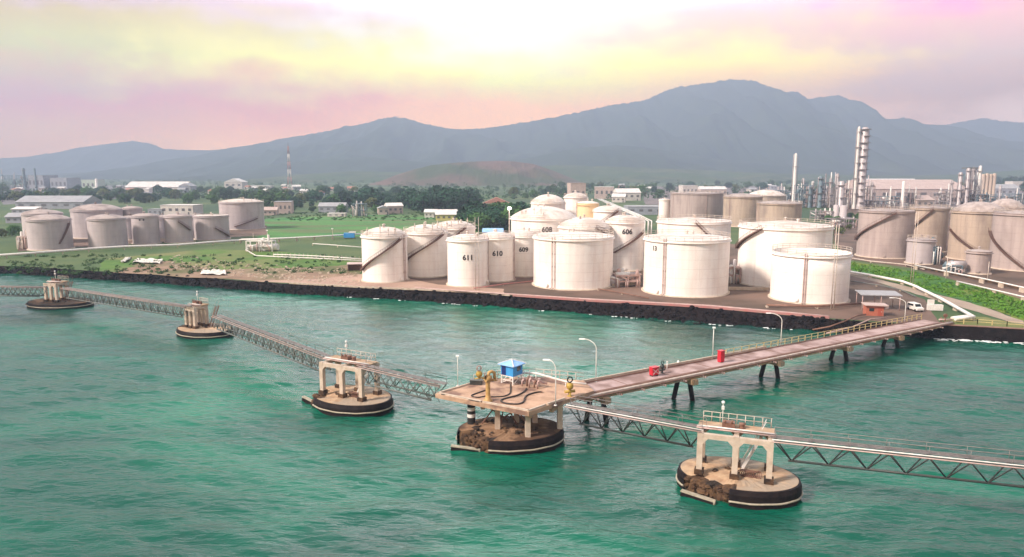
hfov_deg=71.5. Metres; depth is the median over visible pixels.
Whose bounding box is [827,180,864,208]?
process unit
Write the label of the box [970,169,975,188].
process column
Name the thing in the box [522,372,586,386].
pipeline
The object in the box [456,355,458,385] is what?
lamp post
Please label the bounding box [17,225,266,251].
yard
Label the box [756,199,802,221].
storage tank
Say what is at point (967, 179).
process column
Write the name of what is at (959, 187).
process column
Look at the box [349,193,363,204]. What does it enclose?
tree
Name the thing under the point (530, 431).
loading platform
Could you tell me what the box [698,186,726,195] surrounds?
building
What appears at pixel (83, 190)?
tree
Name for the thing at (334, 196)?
tree
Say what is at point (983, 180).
silo
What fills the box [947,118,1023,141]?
ridge
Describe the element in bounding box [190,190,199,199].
tree
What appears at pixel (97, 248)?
pipeline
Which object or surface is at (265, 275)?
rubble
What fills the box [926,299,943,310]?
electrical cabinet
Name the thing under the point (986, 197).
process unit
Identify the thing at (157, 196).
tree
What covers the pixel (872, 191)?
stack
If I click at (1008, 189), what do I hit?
building
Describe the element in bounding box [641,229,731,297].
storage tank
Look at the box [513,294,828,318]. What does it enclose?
wall
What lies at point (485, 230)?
building
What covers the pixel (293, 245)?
ground
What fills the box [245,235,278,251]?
process unit
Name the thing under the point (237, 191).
tree
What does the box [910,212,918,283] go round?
light mast
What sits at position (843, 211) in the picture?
drum tank
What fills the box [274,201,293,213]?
building
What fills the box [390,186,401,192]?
tree
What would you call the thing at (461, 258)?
storage tank
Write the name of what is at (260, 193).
tree
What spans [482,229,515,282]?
storage tank
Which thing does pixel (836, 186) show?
process column
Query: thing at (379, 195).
tree
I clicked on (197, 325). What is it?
mooring dolphin
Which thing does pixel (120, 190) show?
tree
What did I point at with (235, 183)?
building
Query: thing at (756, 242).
storage tank
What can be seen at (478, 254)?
light mast
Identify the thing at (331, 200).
tree
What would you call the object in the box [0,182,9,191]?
tree
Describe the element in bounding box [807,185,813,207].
process column
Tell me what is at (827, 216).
tree
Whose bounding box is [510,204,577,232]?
storage tank
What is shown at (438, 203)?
tree
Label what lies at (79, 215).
storage tank
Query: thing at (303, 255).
pipeline
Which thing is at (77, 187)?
tree
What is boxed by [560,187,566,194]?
tree
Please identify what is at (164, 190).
tree
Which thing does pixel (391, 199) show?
tree
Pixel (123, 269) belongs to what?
shore weeds
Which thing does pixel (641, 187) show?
tree
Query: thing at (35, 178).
stack
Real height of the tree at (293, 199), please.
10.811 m
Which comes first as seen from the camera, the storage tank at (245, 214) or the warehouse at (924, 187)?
the storage tank at (245, 214)
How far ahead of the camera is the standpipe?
89.12 m
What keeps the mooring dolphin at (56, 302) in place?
in the sea
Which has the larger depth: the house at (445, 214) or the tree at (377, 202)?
the tree at (377, 202)
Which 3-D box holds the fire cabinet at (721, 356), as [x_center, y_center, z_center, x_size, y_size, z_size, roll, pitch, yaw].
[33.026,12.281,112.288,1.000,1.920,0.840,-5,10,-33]
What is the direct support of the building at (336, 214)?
on the field
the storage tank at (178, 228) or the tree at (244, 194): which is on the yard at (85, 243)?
the storage tank at (178, 228)
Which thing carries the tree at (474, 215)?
on the field
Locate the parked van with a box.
[906,302,923,311]
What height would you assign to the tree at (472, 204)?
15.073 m
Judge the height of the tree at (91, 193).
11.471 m
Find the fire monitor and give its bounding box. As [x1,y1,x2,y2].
[564,376,574,396]
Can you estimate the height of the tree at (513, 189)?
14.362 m
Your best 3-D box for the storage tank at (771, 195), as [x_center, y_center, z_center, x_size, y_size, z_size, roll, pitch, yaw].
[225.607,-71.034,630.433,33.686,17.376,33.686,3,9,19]
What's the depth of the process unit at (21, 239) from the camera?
293.40 m
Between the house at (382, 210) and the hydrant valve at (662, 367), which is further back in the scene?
the house at (382, 210)
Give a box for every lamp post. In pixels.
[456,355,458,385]
[543,359,556,405]
[579,338,596,381]
[712,327,715,359]
[766,313,781,346]
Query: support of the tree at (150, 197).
on the ground at (293, 245)
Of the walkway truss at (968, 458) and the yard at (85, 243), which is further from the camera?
the yard at (85, 243)
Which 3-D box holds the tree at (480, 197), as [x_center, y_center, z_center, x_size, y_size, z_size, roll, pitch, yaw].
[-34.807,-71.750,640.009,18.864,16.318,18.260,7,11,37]
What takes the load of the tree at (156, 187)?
on the urban ground at (11, 201)
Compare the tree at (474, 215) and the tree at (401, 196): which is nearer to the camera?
the tree at (474, 215)
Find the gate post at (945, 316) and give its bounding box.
[939,314,951,321]
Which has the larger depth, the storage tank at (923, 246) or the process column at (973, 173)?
the process column at (973, 173)
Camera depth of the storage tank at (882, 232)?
261.05 m
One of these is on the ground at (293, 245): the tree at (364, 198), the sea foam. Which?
the tree at (364, 198)
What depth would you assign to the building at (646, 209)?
530.36 m
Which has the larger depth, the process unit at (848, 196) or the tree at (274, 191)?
the tree at (274, 191)
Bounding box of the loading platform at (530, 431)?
[435,369,593,454]
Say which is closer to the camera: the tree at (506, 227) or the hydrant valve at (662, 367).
the hydrant valve at (662, 367)
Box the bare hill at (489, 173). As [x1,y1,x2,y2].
[369,161,581,185]
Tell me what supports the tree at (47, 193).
on the ground at (293, 245)
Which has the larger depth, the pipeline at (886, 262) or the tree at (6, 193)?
the tree at (6, 193)
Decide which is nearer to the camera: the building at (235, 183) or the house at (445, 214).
the house at (445, 214)
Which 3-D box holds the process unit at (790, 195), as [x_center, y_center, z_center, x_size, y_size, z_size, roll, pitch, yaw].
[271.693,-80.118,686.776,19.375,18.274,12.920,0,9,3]
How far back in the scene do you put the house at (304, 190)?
1005.17 m
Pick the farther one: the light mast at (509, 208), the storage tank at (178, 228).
the storage tank at (178, 228)
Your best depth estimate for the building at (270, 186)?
1417.96 m
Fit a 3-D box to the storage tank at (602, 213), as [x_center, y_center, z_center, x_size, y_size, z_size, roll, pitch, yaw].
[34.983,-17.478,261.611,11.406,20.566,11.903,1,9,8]
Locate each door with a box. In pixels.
[502,366,505,374]
[878,307,881,315]
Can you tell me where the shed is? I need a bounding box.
[347,262,361,269]
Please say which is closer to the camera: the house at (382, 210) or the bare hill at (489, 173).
the house at (382, 210)
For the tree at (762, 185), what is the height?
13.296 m
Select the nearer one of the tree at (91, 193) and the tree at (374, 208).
the tree at (374, 208)
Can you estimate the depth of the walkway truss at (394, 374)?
98.27 m
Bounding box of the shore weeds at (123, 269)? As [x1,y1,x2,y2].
[4,253,353,274]
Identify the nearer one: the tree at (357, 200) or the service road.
the service road
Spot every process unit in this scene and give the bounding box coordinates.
[0,169,28,189]
[16,229,27,248]
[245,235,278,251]
[349,201,367,216]
[610,268,641,287]
[728,259,740,283]
[775,183,789,200]
[785,186,799,201]
[793,178,812,207]
[795,181,827,207]
[809,208,833,220]
[822,172,835,207]
[825,217,857,227]
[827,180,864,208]
[864,197,905,208]
[865,175,874,206]
[875,192,906,206]
[900,185,920,207]
[926,237,943,264]
[930,188,949,204]
[937,184,983,204]
[942,260,966,273]
[962,169,981,200]
[970,189,995,202]
[989,194,1015,202]
[1002,188,1023,204]
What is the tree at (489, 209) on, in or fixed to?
on the field
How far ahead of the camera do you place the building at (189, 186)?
1123.45 m
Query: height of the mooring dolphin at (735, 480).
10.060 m
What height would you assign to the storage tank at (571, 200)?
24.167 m
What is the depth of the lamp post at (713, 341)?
113.64 m
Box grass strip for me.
[851,262,1023,320]
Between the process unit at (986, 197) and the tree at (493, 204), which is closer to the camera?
the tree at (493, 204)
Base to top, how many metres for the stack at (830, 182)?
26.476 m
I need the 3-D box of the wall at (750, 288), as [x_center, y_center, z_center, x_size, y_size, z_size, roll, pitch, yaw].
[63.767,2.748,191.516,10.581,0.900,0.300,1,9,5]
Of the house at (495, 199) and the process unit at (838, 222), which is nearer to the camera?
the process unit at (838, 222)
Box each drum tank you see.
[833,205,838,216]
[839,205,846,217]
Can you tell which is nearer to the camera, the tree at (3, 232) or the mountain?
the tree at (3, 232)
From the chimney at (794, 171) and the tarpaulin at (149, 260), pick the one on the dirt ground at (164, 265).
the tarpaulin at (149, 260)
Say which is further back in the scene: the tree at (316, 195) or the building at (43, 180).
the building at (43, 180)
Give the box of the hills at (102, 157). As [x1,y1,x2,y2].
[0,141,216,174]
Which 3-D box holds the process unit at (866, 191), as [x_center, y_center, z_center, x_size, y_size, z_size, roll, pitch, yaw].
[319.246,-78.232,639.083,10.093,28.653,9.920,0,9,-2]
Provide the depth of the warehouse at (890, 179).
1750.27 m
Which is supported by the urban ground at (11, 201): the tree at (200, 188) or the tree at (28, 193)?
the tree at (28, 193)
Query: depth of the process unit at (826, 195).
637.59 m
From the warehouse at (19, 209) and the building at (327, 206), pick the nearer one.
the warehouse at (19, 209)
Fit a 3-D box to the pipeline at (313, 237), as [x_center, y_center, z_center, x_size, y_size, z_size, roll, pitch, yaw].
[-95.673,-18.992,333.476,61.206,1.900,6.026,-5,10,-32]
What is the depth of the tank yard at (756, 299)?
179.04 m
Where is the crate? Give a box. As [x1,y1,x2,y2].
[469,378,482,384]
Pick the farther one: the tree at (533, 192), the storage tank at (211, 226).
the tree at (533, 192)
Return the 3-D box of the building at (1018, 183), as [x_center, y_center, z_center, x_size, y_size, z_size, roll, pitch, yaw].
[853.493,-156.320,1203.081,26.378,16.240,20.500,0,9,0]
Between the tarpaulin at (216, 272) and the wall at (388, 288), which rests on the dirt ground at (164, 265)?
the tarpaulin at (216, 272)
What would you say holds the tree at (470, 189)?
on the ground at (293, 245)
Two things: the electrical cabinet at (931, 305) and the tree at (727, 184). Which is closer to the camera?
the electrical cabinet at (931, 305)
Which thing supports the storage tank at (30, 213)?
on the yard at (85, 243)
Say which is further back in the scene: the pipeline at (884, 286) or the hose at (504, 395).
the pipeline at (884, 286)
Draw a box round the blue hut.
[497,359,525,385]
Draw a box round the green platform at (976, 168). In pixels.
[962,167,978,200]
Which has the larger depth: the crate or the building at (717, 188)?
the building at (717, 188)
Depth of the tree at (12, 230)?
354.18 m
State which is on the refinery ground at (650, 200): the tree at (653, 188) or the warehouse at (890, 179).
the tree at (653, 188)
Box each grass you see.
[91,249,360,271]
[946,317,1023,327]
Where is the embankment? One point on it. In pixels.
(645, 313)
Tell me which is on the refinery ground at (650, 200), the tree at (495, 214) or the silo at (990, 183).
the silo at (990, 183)
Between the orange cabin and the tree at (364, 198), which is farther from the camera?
the tree at (364, 198)
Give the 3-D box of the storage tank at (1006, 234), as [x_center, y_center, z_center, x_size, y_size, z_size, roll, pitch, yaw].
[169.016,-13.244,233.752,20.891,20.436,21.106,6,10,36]
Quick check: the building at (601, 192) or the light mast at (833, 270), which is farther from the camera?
the building at (601, 192)
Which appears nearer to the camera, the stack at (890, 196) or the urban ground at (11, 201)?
the stack at (890, 196)
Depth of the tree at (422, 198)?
563.34 m
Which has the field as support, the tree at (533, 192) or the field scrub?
the field scrub
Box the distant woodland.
[0,179,974,198]
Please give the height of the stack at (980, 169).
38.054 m
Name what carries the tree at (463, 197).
on the ground at (293, 245)
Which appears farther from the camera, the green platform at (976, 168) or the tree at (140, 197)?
the tree at (140, 197)
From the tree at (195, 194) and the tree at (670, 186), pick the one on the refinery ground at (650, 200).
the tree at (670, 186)
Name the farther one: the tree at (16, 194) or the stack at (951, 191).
the tree at (16, 194)
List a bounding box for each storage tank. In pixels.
[20,207,63,234]
[24,212,74,250]
[69,202,122,238]
[86,212,127,247]
[122,204,142,215]
[124,213,131,239]
[130,211,161,244]
[157,213,164,238]
[162,211,193,242]
[190,212,201,236]
[193,212,230,240]
[218,197,265,229]
[360,224,409,282]
[403,220,448,277]
[432,218,475,236]
[446,231,489,286]
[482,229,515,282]
[509,227,536,276]
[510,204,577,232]
[530,192,566,209]
[532,228,614,290]
[557,214,610,233]
[563,190,587,215]
[576,199,598,217]
[593,203,622,221]
[605,212,644,271]
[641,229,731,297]
[656,214,731,257]
[658,197,669,218]
[670,190,723,218]
[723,192,762,226]
[735,217,834,287]
[750,189,785,201]
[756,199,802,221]
[768,243,852,304]
[854,206,915,258]
[904,234,937,264]
[909,203,950,251]
[945,199,1008,259]
[963,246,993,274]
[988,208,1023,271]
[991,196,1023,210]
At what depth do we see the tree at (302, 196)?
693.11 m
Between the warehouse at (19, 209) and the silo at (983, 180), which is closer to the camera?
the warehouse at (19, 209)
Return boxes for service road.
[850,273,1023,323]
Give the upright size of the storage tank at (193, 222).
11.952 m
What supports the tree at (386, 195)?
on the ground at (293, 245)
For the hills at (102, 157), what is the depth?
5186.28 m
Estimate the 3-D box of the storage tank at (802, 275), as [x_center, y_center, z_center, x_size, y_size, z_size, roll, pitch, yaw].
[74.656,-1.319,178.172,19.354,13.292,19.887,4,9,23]
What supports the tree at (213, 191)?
on the ground at (293, 245)
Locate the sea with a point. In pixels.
(128, 431)
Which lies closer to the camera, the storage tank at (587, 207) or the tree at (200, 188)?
the storage tank at (587, 207)
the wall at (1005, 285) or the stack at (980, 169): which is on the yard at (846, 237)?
the wall at (1005, 285)
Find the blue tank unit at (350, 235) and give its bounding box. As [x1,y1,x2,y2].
[344,232,355,238]
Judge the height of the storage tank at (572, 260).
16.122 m
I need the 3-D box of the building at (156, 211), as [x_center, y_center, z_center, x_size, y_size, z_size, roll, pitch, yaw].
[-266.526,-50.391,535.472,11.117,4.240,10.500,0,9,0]
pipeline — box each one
[0,239,245,257]
[239,233,361,242]
[245,249,361,260]
[273,252,361,259]
[312,243,361,247]
[414,287,827,315]
[473,280,532,289]
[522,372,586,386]
[597,288,648,298]
[765,302,861,308]
[812,314,866,329]
[826,317,885,333]
[850,271,975,320]
[850,280,915,296]
[851,258,924,269]
[913,265,1023,292]
[956,281,1023,299]
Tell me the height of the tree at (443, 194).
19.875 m
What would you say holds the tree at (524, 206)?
on the field
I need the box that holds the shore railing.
[950,318,1023,325]
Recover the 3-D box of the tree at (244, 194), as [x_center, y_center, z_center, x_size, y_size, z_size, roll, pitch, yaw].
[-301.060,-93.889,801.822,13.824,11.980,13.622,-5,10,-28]
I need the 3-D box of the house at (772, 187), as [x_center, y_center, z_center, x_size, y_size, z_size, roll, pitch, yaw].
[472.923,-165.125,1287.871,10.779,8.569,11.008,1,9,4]
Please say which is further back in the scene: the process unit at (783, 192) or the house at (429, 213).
the process unit at (783, 192)
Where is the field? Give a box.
[257,215,500,237]
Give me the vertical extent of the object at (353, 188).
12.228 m
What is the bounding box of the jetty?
[579,314,954,423]
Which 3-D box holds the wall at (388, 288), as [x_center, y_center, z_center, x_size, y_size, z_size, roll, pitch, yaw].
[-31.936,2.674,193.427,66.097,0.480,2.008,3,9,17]
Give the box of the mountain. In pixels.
[0,79,1023,179]
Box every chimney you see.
[791,153,798,199]
[900,181,905,207]
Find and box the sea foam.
[350,297,1023,344]
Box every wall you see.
[289,282,508,295]
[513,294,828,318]
[612,282,640,286]
[728,287,768,290]
[906,265,1018,288]
[940,324,1023,342]
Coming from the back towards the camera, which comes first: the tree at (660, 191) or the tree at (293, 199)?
the tree at (660, 191)
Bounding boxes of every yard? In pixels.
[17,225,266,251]
[409,231,938,322]
[833,205,1023,298]
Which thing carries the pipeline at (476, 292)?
on the tank yard at (756, 299)
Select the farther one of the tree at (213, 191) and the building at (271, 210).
the tree at (213, 191)
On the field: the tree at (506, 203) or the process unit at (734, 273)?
the tree at (506, 203)
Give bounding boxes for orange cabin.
[861,302,888,315]
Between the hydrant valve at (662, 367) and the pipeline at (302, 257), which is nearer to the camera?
the hydrant valve at (662, 367)
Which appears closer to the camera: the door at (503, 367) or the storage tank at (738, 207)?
the door at (503, 367)
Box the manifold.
[521,376,546,388]
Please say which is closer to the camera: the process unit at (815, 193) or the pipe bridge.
the pipe bridge
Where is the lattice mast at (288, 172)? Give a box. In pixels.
[287,146,292,189]
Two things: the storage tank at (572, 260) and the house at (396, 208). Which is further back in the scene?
the house at (396, 208)
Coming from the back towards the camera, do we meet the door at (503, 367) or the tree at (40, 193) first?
the tree at (40, 193)
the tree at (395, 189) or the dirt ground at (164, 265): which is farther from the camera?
the tree at (395, 189)
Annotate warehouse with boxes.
[11,207,46,212]
[15,196,101,208]
[125,182,190,190]
[844,180,964,200]
[866,179,914,179]
[904,195,934,206]
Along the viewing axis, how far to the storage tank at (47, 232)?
288.99 m
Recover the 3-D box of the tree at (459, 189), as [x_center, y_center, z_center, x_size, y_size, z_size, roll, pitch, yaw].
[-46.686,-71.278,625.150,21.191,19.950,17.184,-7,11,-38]
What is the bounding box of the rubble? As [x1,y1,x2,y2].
[169,255,361,283]
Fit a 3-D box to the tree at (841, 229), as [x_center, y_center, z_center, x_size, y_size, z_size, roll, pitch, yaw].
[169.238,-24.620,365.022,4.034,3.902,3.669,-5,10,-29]
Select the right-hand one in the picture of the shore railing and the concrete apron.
the shore railing
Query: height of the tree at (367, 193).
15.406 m
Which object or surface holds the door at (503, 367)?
in the blue hut
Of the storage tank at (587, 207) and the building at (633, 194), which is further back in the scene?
the building at (633, 194)
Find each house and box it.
[145,188,152,191]
[293,185,300,189]
[299,189,308,192]
[377,205,388,214]
[384,203,403,213]
[424,209,435,217]
[435,209,457,220]
[483,197,509,205]
[769,185,776,189]
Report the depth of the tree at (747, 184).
1444.91 m
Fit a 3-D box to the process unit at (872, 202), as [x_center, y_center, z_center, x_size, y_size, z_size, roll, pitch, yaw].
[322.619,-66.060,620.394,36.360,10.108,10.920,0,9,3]
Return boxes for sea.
[0,273,1023,556]
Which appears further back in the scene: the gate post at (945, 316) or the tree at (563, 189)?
the tree at (563, 189)
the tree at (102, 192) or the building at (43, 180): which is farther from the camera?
the building at (43, 180)
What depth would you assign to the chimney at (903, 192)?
613.60 m
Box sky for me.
[0,0,1023,157]
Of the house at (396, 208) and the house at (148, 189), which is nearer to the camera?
the house at (396, 208)
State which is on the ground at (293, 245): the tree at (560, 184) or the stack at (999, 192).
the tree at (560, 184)
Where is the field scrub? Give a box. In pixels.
[264,212,461,220]
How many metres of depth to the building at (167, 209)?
530.48 m
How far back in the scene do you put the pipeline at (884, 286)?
195.13 m
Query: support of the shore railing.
on the shore grass at (987, 319)
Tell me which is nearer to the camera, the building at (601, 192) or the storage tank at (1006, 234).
the storage tank at (1006, 234)
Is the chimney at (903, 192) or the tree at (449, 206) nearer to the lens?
the tree at (449, 206)
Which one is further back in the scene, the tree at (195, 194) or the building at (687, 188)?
the building at (687, 188)
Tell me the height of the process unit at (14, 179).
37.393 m
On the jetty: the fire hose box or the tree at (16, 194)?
the fire hose box
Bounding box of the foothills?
[148,145,1023,180]
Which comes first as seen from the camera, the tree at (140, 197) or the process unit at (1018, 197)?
the process unit at (1018, 197)
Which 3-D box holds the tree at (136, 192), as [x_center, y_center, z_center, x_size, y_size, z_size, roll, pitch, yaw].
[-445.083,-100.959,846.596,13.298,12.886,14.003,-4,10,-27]
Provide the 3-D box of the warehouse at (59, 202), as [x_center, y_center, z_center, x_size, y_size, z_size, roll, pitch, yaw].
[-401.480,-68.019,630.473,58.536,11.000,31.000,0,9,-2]
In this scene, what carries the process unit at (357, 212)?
on the field
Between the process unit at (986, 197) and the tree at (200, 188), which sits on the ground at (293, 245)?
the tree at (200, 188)
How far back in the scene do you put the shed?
231.38 m
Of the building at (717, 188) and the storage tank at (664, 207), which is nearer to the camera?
the storage tank at (664, 207)
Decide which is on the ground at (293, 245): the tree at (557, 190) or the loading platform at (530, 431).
the tree at (557, 190)
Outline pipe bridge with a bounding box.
[598,199,651,234]
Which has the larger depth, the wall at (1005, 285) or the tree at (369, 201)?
the tree at (369, 201)
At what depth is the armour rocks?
178.86 m
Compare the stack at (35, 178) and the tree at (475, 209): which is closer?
the tree at (475, 209)
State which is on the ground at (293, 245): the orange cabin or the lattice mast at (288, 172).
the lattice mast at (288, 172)
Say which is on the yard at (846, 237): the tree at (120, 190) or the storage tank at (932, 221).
the storage tank at (932, 221)
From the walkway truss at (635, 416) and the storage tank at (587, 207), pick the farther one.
the storage tank at (587, 207)
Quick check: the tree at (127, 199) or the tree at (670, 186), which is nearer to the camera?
the tree at (127, 199)
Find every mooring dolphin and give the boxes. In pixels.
[25,271,93,309]
[176,291,233,338]
[302,341,393,416]
[676,401,802,509]
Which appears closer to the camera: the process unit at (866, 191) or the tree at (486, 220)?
the tree at (486, 220)
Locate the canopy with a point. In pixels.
(874, 293)
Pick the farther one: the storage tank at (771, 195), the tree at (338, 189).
the tree at (338, 189)
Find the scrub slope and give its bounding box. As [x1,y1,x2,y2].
[216,165,1023,182]
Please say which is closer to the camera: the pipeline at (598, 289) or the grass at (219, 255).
the pipeline at (598, 289)
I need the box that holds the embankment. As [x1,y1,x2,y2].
[0,266,935,337]
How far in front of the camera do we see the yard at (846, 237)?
232.47 m
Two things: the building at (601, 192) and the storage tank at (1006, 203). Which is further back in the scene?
the building at (601, 192)
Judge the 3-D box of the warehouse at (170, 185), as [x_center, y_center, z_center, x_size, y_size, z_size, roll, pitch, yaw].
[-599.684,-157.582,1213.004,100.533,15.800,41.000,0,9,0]
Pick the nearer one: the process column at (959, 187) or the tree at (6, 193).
the process column at (959, 187)
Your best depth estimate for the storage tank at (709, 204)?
444.80 m
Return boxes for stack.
[21,168,26,189]
[34,168,36,189]
[828,178,832,207]
[851,126,861,208]
[869,182,874,206]
[889,186,891,206]
[949,180,953,204]
[977,166,982,197]
[998,185,1001,198]
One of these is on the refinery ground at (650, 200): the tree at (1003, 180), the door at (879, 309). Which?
the tree at (1003, 180)
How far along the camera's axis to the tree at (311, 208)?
572.58 m
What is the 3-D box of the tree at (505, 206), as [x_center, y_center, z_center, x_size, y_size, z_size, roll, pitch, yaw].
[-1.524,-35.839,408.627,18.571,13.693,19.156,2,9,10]
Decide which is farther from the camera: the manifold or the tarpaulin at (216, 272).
the tarpaulin at (216, 272)
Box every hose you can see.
[471,390,485,397]
[491,384,510,396]
[500,388,541,404]
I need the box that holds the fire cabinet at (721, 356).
[717,349,725,362]
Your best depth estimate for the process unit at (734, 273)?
202.88 m
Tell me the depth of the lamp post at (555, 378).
87.26 m
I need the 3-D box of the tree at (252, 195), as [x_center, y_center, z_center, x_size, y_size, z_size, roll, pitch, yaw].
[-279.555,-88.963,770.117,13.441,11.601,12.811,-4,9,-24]
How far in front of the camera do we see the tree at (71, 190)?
782.34 m
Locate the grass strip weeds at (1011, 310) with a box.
[851,262,1023,317]
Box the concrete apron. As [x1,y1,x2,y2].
[261,274,503,292]
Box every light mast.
[475,217,478,289]
[508,207,510,232]
[830,225,839,309]
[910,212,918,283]
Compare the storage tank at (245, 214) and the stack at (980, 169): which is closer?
the storage tank at (245, 214)
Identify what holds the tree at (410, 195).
on the ground at (293, 245)
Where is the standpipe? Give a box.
[483,370,497,401]
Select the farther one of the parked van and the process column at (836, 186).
the process column at (836, 186)
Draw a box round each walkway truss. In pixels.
[0,282,47,296]
[60,284,191,317]
[211,311,333,370]
[355,358,447,401]
[565,395,707,447]
[770,427,1023,487]
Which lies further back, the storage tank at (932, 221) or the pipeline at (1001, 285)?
the storage tank at (932, 221)
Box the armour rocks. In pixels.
[0,266,1019,342]
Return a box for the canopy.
[855,290,902,310]
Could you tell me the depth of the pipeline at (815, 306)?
166.52 m
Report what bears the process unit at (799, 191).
on the ground at (293, 245)
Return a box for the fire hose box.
[649,365,658,376]
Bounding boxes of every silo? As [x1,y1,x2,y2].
[980,174,985,193]
[984,173,988,193]
[988,174,992,197]
[991,173,996,197]
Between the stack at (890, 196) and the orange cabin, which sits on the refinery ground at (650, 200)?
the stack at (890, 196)
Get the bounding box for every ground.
[0,179,1023,326]
[1,185,159,204]
[113,260,361,281]
[643,186,1023,207]
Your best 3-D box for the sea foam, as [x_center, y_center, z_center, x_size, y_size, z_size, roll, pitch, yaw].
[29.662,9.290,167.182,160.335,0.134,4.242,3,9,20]
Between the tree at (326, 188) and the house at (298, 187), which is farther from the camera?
the house at (298, 187)
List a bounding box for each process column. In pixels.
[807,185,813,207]
[816,176,824,207]
[834,173,839,204]
[836,181,845,207]
[856,127,871,208]
[955,172,963,204]
[963,168,971,203]
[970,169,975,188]
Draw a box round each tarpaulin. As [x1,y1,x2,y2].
[133,258,161,263]
[200,269,225,274]
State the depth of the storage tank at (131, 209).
359.17 m
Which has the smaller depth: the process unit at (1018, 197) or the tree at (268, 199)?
the tree at (268, 199)
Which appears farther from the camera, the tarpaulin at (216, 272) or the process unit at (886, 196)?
the process unit at (886, 196)
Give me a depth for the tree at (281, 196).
670.04 m
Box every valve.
[474,365,483,378]
[659,360,664,373]
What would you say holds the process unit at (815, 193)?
on the ground at (293, 245)
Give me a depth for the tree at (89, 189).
964.42 m
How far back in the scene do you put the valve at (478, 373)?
96.70 m
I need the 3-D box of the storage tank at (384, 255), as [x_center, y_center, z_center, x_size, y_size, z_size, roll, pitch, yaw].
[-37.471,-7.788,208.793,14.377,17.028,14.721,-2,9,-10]
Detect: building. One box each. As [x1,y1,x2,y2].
[4,213,21,222]
[27,175,57,190]
[50,178,80,188]
[81,179,104,188]
[148,208,161,214]
[160,204,203,214]
[178,183,196,191]
[224,178,247,188]
[250,185,273,187]
[264,207,278,214]
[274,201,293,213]
[318,202,348,211]
[327,213,346,216]
[482,228,503,232]
[567,183,585,193]
[594,186,613,198]
[611,194,625,201]
[613,188,640,200]
[623,205,658,214]
[679,185,697,191]
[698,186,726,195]
[995,184,1020,195]
[1005,181,1023,186]
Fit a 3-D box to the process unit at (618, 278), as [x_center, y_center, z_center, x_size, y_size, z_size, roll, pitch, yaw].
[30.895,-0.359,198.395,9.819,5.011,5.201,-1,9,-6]
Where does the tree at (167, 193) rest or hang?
on the ground at (293, 245)
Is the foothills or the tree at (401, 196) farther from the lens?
the foothills
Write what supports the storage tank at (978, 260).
on the yard at (846, 237)
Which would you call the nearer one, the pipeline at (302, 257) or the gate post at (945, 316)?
the gate post at (945, 316)
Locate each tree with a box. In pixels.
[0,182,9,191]
[0,228,8,236]
[3,191,13,199]
[6,225,16,235]
[7,225,20,232]
[8,191,24,200]
[19,190,39,197]
[33,190,43,195]
[41,191,54,195]
[45,188,59,195]
[65,188,80,194]
[72,185,81,190]
[79,188,88,195]
[82,186,94,191]
[85,190,96,196]
[94,186,110,190]
[96,188,109,196]
[102,193,115,200]
[112,187,125,194]
[116,193,131,202]
[122,193,130,202]
[126,189,134,197]
[132,189,143,196]
[134,192,155,202]
[145,195,154,201]
[150,193,160,200]
[152,184,164,193]
[160,188,172,196]
[164,190,171,197]
[169,189,181,198]
[182,192,193,203]
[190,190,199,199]
[196,185,203,192]
[204,194,219,203]
[208,188,219,198]
[218,187,233,199]
[232,189,240,197]
[239,190,249,198]
[247,191,257,198]
[254,189,269,199]
[261,194,277,206]
[269,188,279,194]
[275,190,289,200]
[287,196,297,206]
[290,196,302,205]
[295,193,305,203]
[303,192,310,200]
[308,206,315,210]
[309,189,323,201]
[321,185,330,193]
[322,198,338,201]
[327,193,340,201]
[334,186,344,192]
[336,203,347,212]
[338,190,350,204]
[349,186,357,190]
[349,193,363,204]
[351,199,363,207]
[353,187,384,201]
[358,193,368,204]
[360,189,374,199]
[365,197,377,207]
[371,196,380,205]
[371,205,378,212]
[380,193,390,202]
[381,195,401,202]
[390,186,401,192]
[397,186,415,208]
[403,190,424,207]
[409,191,436,211]
[423,185,445,204]
[424,195,442,208]
[431,187,458,208]
[442,191,459,208]
[448,191,481,207]
[454,186,465,191]
[455,200,489,220]
[462,207,483,219]
[464,186,478,192]
[464,212,485,225]
[468,190,485,203]
[470,214,498,231]
[483,209,506,227]
[484,204,504,226]
[487,201,500,206]
[494,201,515,207]
[497,213,514,231]
[499,205,522,209]
[499,206,521,229]
[508,186,518,195]
[511,203,529,209]
[529,189,538,197]
[547,184,557,192]
[554,187,560,193]
[557,181,565,187]
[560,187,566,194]
[636,185,647,192]
[651,186,656,192]
[655,189,664,194]
[665,184,672,190]
[724,182,731,187]
[743,181,752,187]
[754,182,768,188]
[824,215,833,220]
[838,227,845,233]
[996,178,1016,183]
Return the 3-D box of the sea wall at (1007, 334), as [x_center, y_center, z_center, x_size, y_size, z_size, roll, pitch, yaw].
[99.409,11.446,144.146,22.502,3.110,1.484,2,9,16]
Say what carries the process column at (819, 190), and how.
on the ground at (293, 245)
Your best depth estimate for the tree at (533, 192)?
888.97 m
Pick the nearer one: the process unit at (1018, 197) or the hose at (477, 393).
the hose at (477, 393)
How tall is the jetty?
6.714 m
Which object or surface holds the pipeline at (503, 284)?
on the tank yard at (756, 299)

